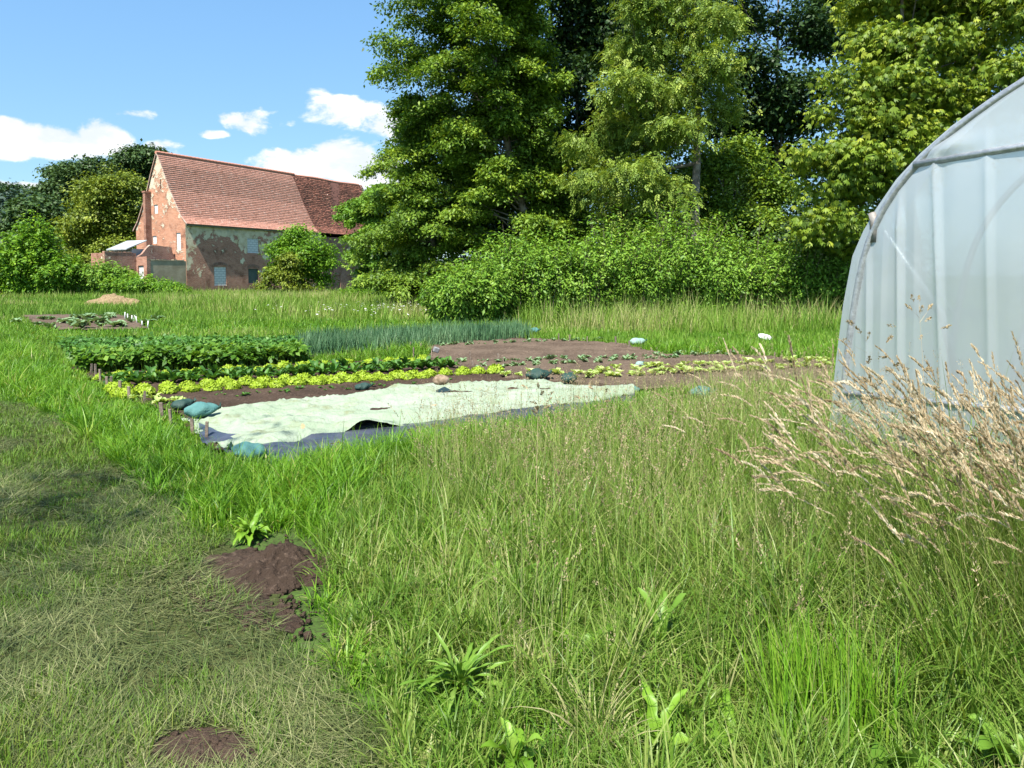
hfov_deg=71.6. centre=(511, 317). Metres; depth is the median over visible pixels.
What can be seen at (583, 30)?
beech
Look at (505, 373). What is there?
young lettuce
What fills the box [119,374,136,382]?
spinach plant
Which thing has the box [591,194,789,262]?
undergrowth shrub
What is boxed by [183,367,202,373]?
spinach plant
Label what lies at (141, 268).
blocked door
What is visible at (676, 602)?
dock plant
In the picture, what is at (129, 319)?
cabbage
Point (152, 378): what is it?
spinach plant
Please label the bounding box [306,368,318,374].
spinach plant
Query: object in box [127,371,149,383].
spinach plant
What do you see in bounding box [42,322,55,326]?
cabbage
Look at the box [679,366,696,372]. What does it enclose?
young lettuce
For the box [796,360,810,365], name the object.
young lettuce
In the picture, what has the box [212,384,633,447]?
fleece cover
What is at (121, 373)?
spinach plant
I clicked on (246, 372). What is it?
spinach plant
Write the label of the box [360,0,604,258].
leaning hornbeam
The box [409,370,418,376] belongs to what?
lettuce
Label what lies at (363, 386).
sandbag
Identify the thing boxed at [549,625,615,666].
dock plant
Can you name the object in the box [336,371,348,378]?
lettuce
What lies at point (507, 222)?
undergrowth shrub
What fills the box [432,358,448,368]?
spinach plant
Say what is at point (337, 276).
bricked doorway
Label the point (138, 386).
lettuce
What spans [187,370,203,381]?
spinach plant
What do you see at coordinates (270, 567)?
soil heap
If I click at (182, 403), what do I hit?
sandbag
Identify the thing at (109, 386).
lettuce
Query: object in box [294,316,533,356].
leek rows
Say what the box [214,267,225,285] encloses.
blocked window
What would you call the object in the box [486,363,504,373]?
lettuce
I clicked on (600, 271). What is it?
elder bush
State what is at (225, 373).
spinach plant
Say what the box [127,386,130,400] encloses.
wooden stake
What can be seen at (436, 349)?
bed label post
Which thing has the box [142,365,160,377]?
spinach plant
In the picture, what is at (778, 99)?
beech
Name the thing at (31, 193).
tree
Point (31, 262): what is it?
shrub tree
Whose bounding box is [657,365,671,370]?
young lettuce
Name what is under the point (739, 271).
elder bush
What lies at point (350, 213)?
layered hornbeam
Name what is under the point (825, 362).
young lettuce
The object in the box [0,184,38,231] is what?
tree
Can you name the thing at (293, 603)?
loose soil
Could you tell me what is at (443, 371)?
lettuce
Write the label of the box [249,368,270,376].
spinach plant
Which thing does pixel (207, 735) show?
soil patch
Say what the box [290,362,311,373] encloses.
spinach plant
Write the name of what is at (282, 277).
bush
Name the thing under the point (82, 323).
cabbage
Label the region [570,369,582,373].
young lettuce
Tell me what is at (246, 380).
lettuce
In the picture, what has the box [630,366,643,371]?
young lettuce
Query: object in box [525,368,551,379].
sandbag
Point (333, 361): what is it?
spinach plant
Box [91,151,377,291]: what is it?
brick barn
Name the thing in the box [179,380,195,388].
lettuce
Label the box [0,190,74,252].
tree
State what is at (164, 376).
spinach plant
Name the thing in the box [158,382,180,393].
lettuce
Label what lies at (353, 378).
lettuce
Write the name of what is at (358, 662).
dock plant
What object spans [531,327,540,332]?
sandbag
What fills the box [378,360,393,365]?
spinach plant
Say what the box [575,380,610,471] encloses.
cocksfoot stem
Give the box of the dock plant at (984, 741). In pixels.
[940,713,1023,767]
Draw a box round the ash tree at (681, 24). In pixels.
[547,0,762,257]
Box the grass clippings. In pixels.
[0,397,432,767]
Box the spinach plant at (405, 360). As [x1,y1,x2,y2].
[399,356,416,363]
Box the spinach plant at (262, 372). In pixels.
[257,368,274,376]
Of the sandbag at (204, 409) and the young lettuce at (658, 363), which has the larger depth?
the young lettuce at (658, 363)
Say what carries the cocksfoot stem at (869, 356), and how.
on the ground at (274, 536)
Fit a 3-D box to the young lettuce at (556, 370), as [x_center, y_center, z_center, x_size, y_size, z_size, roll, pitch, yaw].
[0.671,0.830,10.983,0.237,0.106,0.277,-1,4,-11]
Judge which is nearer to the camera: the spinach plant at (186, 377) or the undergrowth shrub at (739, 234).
the spinach plant at (186, 377)
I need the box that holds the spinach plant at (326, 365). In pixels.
[318,360,330,368]
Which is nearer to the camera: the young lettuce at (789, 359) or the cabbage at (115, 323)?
the young lettuce at (789, 359)
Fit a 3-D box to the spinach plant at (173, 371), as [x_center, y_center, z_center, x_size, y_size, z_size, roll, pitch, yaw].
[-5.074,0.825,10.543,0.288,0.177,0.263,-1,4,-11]
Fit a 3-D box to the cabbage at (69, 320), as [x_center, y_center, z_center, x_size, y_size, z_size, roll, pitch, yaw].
[-13.807,0.107,22.322,0.413,0.171,0.479,3,5,40]
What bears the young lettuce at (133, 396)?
on the soil bed at (229, 398)
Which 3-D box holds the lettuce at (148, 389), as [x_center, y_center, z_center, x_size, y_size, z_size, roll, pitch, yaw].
[-4.741,0.944,9.223,0.242,0.151,0.243,-3,5,-43]
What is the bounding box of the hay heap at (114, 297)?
[85,293,141,305]
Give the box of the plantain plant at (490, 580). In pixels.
[466,557,541,600]
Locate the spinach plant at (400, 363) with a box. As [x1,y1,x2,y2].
[398,361,408,369]
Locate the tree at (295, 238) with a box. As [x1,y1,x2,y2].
[258,221,343,292]
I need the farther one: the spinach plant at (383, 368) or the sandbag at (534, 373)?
the spinach plant at (383, 368)
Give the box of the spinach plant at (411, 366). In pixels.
[404,360,420,369]
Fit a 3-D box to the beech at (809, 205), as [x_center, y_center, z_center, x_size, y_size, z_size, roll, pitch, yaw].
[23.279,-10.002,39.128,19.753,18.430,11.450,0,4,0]
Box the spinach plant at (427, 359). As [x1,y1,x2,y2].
[419,355,432,361]
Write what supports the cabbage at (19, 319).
on the ground at (274, 536)
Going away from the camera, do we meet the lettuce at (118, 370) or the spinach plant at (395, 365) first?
the lettuce at (118, 370)
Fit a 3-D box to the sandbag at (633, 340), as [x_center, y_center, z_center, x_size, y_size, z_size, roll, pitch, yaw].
[2.793,0.534,15.727,0.382,0.171,0.305,0,4,0]
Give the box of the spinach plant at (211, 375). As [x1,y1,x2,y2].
[202,370,222,379]
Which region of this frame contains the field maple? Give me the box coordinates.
[45,162,147,259]
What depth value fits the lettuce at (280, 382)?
9.78 m
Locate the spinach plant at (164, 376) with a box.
[156,371,168,381]
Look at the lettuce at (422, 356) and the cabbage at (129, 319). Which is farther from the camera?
the cabbage at (129, 319)
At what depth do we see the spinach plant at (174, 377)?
10.17 m
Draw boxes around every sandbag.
[171,397,196,409]
[184,401,220,417]
[227,441,267,460]
[355,382,372,389]
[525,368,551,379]
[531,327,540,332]
[560,372,576,382]
[630,338,646,344]
[635,361,644,365]
[689,386,716,396]
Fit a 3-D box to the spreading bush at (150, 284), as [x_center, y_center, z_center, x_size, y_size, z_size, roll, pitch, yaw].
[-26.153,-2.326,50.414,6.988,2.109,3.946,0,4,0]
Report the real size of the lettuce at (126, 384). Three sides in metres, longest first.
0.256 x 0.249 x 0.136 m
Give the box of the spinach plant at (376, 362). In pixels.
[370,357,382,366]
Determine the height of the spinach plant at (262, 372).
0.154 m
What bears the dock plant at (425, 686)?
on the ground at (274, 536)
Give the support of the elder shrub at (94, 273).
on the ground at (274, 536)
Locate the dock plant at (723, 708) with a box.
[677,689,772,758]
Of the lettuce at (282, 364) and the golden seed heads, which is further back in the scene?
the lettuce at (282, 364)
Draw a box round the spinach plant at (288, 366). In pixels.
[279,363,293,372]
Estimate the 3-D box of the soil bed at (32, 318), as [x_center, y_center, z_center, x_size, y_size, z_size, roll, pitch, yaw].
[-14.269,0.099,23.708,3.133,0.068,10.513,-3,4,-37]
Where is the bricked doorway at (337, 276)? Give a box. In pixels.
[332,275,339,289]
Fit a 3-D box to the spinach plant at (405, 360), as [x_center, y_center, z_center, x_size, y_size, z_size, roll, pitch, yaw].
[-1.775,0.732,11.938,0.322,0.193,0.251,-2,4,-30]
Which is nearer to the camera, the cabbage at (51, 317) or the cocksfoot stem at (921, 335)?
the cocksfoot stem at (921, 335)
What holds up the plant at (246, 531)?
on the ground at (274, 536)
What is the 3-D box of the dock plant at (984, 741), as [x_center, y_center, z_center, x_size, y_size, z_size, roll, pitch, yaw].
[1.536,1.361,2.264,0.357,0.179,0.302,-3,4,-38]
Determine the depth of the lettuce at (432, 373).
10.82 m
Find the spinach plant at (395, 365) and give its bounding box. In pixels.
[388,359,403,370]
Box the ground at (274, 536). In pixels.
[0,290,1023,767]
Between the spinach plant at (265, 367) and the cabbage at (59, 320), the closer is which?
the spinach plant at (265, 367)
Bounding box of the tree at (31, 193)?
[15,182,77,213]
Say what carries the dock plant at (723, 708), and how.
on the ground at (274, 536)
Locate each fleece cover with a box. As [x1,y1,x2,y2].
[177,379,596,433]
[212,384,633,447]
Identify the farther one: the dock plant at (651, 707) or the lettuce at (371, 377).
the lettuce at (371, 377)
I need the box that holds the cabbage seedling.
[564,359,576,362]
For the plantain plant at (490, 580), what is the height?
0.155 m
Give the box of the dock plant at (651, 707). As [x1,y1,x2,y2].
[635,681,703,748]
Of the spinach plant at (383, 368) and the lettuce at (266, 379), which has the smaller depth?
the lettuce at (266, 379)
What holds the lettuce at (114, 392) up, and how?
on the ground at (274, 536)
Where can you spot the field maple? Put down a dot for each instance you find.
(106, 215)
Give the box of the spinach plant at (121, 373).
[105,369,130,377]
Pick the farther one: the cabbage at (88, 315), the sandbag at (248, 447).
the cabbage at (88, 315)
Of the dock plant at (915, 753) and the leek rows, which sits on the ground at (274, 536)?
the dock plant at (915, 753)
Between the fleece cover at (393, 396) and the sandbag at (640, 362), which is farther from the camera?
the sandbag at (640, 362)
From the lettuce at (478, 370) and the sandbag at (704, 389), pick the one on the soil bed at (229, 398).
the lettuce at (478, 370)
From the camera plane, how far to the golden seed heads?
3.13 m
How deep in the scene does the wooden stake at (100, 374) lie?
10.26 m
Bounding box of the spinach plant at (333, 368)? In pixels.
[322,363,342,373]
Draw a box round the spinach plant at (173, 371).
[164,366,178,374]
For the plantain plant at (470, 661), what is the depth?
2.69 m
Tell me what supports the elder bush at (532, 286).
on the ground at (274, 536)
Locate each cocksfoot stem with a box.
[522,382,552,508]
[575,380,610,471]
[843,319,900,519]
[861,366,939,415]
[887,294,951,511]
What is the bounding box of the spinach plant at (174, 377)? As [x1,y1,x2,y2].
[167,370,183,381]
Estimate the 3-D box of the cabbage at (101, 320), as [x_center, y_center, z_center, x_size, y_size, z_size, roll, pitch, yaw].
[-12.993,0.067,22.552,0.534,0.218,0.375,0,4,0]
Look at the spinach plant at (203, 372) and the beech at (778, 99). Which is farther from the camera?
the beech at (778, 99)
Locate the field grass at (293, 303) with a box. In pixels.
[0,283,843,366]
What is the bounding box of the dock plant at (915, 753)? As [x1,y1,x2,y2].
[855,741,950,767]
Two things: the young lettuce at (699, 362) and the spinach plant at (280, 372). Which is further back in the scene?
the young lettuce at (699, 362)
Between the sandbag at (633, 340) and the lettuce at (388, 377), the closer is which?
the lettuce at (388, 377)
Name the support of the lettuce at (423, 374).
on the soil bed at (229, 398)
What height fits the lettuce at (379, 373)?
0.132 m
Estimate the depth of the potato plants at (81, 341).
15.10 m
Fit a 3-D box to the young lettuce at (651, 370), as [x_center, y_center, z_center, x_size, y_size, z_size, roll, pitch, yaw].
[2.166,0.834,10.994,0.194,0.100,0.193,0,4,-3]
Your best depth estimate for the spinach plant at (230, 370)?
10.83 m
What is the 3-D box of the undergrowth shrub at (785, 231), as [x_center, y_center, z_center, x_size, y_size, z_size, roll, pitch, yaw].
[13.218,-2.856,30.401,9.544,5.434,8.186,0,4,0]
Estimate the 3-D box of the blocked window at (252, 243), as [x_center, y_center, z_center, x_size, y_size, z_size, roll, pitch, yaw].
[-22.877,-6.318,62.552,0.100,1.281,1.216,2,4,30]
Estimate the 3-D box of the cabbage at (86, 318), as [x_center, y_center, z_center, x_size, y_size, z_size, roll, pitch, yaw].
[-13.423,0.068,22.694,0.425,0.199,0.493,3,4,38]
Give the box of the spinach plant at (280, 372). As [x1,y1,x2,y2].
[270,368,287,376]
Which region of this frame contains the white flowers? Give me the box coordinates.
[255,302,460,316]
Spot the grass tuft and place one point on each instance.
(808, 672)
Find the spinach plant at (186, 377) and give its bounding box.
[179,371,196,380]
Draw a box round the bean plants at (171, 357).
[67,338,311,372]
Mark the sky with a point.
(268, 84)
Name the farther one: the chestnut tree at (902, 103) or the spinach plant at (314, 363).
the chestnut tree at (902, 103)
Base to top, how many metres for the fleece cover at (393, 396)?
0.147 m
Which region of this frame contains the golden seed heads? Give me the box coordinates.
[654,331,1023,567]
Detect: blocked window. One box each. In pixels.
[153,236,156,243]
[177,233,180,249]
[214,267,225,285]
[247,238,257,252]
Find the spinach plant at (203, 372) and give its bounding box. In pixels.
[196,366,213,376]
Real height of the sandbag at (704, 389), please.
0.154 m
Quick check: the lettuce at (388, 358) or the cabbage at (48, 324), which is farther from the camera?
the cabbage at (48, 324)
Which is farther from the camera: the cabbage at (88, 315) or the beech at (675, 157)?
the beech at (675, 157)
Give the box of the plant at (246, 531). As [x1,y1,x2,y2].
[233,508,275,545]
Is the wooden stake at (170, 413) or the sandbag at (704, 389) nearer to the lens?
the wooden stake at (170, 413)
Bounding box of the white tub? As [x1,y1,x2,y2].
[758,333,770,341]
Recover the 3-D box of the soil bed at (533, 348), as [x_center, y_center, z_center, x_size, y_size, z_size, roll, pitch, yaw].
[1.337,0.745,13.176,8.931,0.066,5.730,3,5,41]
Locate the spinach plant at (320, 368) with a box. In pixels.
[312,363,330,373]
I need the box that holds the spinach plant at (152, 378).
[146,372,164,382]
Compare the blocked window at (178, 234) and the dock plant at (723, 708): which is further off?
the blocked window at (178, 234)
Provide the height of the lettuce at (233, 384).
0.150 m
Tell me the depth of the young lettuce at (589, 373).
10.60 m
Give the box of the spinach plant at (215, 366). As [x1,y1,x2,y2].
[202,364,225,373]
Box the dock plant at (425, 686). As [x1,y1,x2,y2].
[413,682,483,732]
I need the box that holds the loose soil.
[116,526,329,767]
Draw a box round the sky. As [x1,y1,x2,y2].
[0,0,1022,259]
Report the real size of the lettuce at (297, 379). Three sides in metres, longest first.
0.306 x 0.302 x 0.179 m
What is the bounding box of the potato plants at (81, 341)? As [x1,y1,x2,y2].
[50,331,304,358]
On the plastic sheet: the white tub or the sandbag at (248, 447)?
the sandbag at (248, 447)
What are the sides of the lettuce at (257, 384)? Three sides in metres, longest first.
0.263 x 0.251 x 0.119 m
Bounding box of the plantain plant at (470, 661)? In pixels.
[398,628,516,725]
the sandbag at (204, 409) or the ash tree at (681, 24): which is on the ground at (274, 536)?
the ash tree at (681, 24)
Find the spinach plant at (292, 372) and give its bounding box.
[284,363,303,375]
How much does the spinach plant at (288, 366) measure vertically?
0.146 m
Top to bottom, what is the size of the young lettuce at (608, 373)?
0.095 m
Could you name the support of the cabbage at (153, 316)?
on the ground at (274, 536)
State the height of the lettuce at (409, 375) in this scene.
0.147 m
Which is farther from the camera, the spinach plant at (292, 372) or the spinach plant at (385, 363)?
the spinach plant at (385, 363)
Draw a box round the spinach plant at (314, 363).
[306,359,319,368]
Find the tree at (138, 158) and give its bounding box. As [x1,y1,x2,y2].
[97,138,171,187]
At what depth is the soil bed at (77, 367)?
11.97 m
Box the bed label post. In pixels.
[431,346,439,357]
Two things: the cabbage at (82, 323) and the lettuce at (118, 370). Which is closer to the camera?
the lettuce at (118, 370)
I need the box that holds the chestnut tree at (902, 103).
[771,0,1023,273]
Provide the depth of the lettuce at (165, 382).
9.65 m
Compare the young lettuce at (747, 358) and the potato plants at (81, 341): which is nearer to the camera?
the young lettuce at (747, 358)
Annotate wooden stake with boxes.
[94,364,96,380]
[98,369,101,383]
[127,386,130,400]
[159,402,163,419]
[168,409,172,428]
[190,419,193,433]
[205,421,208,436]
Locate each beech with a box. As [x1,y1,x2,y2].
[348,42,575,265]
[499,0,651,230]
[588,0,720,224]
[689,0,858,234]
[783,0,1023,229]
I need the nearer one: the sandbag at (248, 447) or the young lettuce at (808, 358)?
the sandbag at (248, 447)
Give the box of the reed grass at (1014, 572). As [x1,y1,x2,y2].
[681,369,1023,752]
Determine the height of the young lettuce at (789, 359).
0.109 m
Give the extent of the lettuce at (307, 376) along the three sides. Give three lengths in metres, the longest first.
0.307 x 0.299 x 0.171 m
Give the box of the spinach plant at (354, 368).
[344,363,363,372]
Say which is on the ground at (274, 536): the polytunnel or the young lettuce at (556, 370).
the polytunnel
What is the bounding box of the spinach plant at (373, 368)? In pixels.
[366,365,378,370]
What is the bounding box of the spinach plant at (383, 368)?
[377,364,391,371]
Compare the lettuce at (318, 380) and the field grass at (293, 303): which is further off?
the field grass at (293, 303)
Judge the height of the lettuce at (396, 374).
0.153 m
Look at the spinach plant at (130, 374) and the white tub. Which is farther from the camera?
the white tub
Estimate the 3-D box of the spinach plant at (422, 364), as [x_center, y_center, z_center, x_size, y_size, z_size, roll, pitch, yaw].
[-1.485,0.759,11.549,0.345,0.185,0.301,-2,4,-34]
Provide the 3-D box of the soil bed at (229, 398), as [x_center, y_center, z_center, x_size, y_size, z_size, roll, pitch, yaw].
[-2.335,0.927,10.302,5.710,0.050,6.976,-3,5,-40]
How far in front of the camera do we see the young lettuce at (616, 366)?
11.60 m
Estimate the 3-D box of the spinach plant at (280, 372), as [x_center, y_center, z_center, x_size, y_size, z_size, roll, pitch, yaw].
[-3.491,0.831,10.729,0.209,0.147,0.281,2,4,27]
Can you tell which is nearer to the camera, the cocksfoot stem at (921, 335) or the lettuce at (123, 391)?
the cocksfoot stem at (921, 335)
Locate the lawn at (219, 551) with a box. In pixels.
[0,404,401,767]
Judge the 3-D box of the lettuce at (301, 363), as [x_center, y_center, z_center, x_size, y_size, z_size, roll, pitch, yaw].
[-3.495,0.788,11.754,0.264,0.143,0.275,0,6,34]
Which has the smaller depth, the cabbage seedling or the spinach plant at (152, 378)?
the spinach plant at (152, 378)
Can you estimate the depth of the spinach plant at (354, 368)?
11.14 m
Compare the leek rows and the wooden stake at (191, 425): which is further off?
the leek rows
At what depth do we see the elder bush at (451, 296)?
22.23 m
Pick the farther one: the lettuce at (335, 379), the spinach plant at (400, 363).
the spinach plant at (400, 363)
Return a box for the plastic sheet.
[199,390,634,464]
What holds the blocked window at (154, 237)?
in the brick barn
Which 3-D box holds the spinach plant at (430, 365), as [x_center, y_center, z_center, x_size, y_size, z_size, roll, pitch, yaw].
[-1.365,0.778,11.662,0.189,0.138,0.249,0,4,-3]
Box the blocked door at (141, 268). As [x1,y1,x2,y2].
[139,266,143,278]
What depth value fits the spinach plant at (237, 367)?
10.93 m
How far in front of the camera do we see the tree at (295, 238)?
54.76 m
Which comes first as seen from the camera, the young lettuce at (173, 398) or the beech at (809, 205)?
the young lettuce at (173, 398)
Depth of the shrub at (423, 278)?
36.49 m
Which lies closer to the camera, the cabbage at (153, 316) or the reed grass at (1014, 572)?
the reed grass at (1014, 572)
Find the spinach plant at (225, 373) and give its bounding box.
[220,369,232,377]
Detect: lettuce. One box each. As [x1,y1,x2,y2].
[92,372,107,379]
[102,381,124,392]
[109,387,122,397]
[112,369,128,378]
[119,387,138,398]
[122,381,133,387]
[129,394,142,398]
[133,382,152,389]
[138,385,157,395]
[146,393,160,399]
[152,396,166,403]
[157,380,175,387]
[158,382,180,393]
[170,396,178,400]
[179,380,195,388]
[181,383,200,391]
[197,378,215,387]
[203,381,222,391]
[216,376,234,386]
[220,364,235,372]
[224,380,241,389]
[238,375,255,385]
[249,380,266,388]
[255,375,272,385]
[268,377,286,387]
[276,360,293,368]
[278,373,291,379]
[285,374,307,385]
[294,361,306,366]
[299,372,311,382]
[308,374,326,384]
[326,374,344,383]
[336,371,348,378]
[344,373,361,382]
[355,370,369,380]
[363,374,379,381]
[372,371,382,378]
[380,373,394,380]
[382,357,394,363]
[389,369,403,378]
[399,370,414,379]
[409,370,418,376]
[415,371,431,378]
[417,354,431,359]
[422,369,437,376]
[437,367,453,375]
[454,366,471,374]
[471,366,485,373]
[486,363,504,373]
[500,370,510,375]
[549,367,563,373]
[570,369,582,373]
[582,371,598,376]
[594,366,611,372]
[603,370,615,375]
[610,364,620,368]
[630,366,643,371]
[647,369,658,374]
[650,361,663,366]
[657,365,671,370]
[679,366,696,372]
[692,360,704,365]
[742,356,755,362]
[783,356,797,361]
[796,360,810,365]
[801,356,815,360]
[817,358,831,364]
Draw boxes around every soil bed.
[23,314,146,329]
[72,336,520,372]
[87,359,607,449]
[428,338,833,389]
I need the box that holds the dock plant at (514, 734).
[480,717,543,767]
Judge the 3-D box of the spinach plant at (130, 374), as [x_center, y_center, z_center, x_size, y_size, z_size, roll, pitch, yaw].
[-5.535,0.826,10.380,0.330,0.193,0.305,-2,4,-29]
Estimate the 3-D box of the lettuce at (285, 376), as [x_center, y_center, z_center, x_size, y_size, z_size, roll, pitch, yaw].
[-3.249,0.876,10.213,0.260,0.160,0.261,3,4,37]
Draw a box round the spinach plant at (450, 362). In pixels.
[445,355,458,366]
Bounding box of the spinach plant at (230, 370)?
[221,367,238,373]
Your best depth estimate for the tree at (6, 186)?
113.99 m
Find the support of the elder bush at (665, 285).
on the ground at (274, 536)
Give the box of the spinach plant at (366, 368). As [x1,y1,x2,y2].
[359,364,372,370]
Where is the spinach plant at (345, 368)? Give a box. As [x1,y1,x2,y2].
[338,365,349,371]
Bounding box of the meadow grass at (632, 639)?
[294,345,1023,767]
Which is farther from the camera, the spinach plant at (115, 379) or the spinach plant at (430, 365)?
the spinach plant at (430, 365)
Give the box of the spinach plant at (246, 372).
[238,367,254,376]
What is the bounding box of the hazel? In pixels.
[634,129,806,255]
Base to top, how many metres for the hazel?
7.991 m
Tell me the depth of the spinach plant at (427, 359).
12.09 m
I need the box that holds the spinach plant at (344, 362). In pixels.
[336,358,356,366]
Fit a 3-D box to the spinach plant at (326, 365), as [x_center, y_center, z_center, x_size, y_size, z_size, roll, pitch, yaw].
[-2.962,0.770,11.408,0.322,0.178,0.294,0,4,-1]
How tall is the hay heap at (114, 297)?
0.623 m
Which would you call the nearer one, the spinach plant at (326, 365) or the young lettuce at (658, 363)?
the spinach plant at (326, 365)
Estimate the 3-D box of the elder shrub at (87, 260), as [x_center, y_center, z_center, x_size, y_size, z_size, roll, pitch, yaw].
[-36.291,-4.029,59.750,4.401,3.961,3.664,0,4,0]
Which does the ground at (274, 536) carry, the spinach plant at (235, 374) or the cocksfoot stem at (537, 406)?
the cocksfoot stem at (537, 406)
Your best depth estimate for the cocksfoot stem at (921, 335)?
3.64 m
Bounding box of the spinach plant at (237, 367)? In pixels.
[234,365,247,374]
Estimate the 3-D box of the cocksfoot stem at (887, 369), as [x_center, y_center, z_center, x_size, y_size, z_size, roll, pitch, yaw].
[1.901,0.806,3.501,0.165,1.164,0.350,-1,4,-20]
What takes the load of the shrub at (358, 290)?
on the ground at (274, 536)
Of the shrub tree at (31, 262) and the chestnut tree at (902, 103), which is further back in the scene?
the shrub tree at (31, 262)
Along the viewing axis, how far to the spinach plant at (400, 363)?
11.46 m
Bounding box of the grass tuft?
[687,592,927,766]
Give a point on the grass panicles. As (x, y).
(830, 394)
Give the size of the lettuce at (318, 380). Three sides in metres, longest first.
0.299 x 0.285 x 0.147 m
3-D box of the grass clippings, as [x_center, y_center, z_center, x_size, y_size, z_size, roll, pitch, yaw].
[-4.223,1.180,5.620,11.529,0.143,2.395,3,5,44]
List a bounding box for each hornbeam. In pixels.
[331,180,454,294]
[340,89,512,304]
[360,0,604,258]
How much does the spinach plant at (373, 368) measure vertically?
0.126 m
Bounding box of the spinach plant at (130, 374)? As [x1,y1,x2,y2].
[124,367,143,376]
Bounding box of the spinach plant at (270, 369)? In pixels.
[262,364,276,373]
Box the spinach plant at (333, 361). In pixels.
[329,359,340,366]
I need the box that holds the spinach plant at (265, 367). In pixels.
[255,364,271,371]
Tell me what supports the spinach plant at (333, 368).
on the soil bed at (229, 398)
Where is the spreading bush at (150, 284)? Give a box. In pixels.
[93,270,192,294]
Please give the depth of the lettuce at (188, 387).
9.41 m
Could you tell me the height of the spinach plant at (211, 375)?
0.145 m
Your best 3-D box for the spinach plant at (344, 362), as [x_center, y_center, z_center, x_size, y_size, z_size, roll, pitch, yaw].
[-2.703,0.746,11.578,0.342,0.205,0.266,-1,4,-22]
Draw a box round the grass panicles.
[378,330,1023,724]
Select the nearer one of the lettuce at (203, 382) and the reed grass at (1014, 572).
the reed grass at (1014, 572)
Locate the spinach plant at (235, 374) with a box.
[227,369,244,378]
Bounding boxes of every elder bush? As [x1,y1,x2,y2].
[408,245,530,323]
[465,215,591,321]
[526,203,669,320]
[601,187,743,315]
[662,216,811,319]
[745,225,851,319]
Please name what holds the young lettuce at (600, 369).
on the soil bed at (533, 348)
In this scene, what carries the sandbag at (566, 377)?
on the fleece cover at (393, 396)
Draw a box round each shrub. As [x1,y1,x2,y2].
[58,246,90,267]
[65,255,140,295]
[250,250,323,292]
[328,286,391,298]
[381,259,440,296]
[463,207,649,270]
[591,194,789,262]
[732,197,875,266]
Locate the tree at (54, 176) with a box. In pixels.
[27,153,108,207]
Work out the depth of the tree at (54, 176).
99.19 m
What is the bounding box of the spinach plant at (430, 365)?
[426,362,433,368]
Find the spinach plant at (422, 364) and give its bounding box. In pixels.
[413,358,430,369]
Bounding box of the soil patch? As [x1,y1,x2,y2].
[119,726,271,767]
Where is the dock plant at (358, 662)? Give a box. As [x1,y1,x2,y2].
[350,651,385,685]
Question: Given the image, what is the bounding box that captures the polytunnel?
[829,77,1023,482]
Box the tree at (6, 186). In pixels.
[0,180,32,195]
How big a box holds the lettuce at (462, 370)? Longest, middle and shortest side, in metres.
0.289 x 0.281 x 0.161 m
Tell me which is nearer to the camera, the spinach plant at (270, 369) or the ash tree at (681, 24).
the spinach plant at (270, 369)
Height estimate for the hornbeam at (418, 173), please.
9.851 m
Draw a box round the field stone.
[432,374,448,384]
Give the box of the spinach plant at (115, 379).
[101,372,122,382]
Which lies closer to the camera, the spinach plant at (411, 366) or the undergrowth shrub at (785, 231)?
the spinach plant at (411, 366)
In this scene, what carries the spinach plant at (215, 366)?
on the soil bed at (229, 398)
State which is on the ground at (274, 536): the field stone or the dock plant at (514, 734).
the dock plant at (514, 734)
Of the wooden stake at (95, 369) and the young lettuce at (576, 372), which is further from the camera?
the young lettuce at (576, 372)
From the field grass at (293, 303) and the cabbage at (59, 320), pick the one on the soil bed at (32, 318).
the cabbage at (59, 320)
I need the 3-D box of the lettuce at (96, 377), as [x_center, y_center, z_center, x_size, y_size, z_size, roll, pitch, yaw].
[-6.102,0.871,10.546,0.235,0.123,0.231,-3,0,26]
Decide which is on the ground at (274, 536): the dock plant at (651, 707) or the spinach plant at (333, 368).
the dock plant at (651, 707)
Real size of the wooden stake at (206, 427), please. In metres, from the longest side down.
0.261 x 0.028 x 0.020 m
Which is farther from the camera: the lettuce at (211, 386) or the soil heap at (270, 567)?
the lettuce at (211, 386)
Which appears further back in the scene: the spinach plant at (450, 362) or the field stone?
the spinach plant at (450, 362)
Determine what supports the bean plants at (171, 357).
on the soil bed at (77, 367)
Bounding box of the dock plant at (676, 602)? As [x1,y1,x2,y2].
[638,587,710,679]
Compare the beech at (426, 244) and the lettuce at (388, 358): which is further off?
the beech at (426, 244)
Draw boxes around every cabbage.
[9,317,23,322]
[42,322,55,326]
[44,316,55,319]
[56,317,70,322]
[62,318,80,323]
[70,320,90,327]
[79,313,96,317]
[82,317,98,322]
[92,316,109,322]
[104,320,125,325]
[125,317,135,321]
[139,318,157,323]
[149,314,165,318]
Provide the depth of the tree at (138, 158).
93.74 m
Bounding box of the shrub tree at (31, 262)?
[0,204,85,296]
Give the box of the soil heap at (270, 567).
[179,542,347,633]
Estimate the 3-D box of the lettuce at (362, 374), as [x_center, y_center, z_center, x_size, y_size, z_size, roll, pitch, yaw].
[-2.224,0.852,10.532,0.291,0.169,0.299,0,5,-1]
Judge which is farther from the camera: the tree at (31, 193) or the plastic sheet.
the tree at (31, 193)
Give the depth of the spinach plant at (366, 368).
11.18 m
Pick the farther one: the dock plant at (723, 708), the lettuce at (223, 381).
the lettuce at (223, 381)

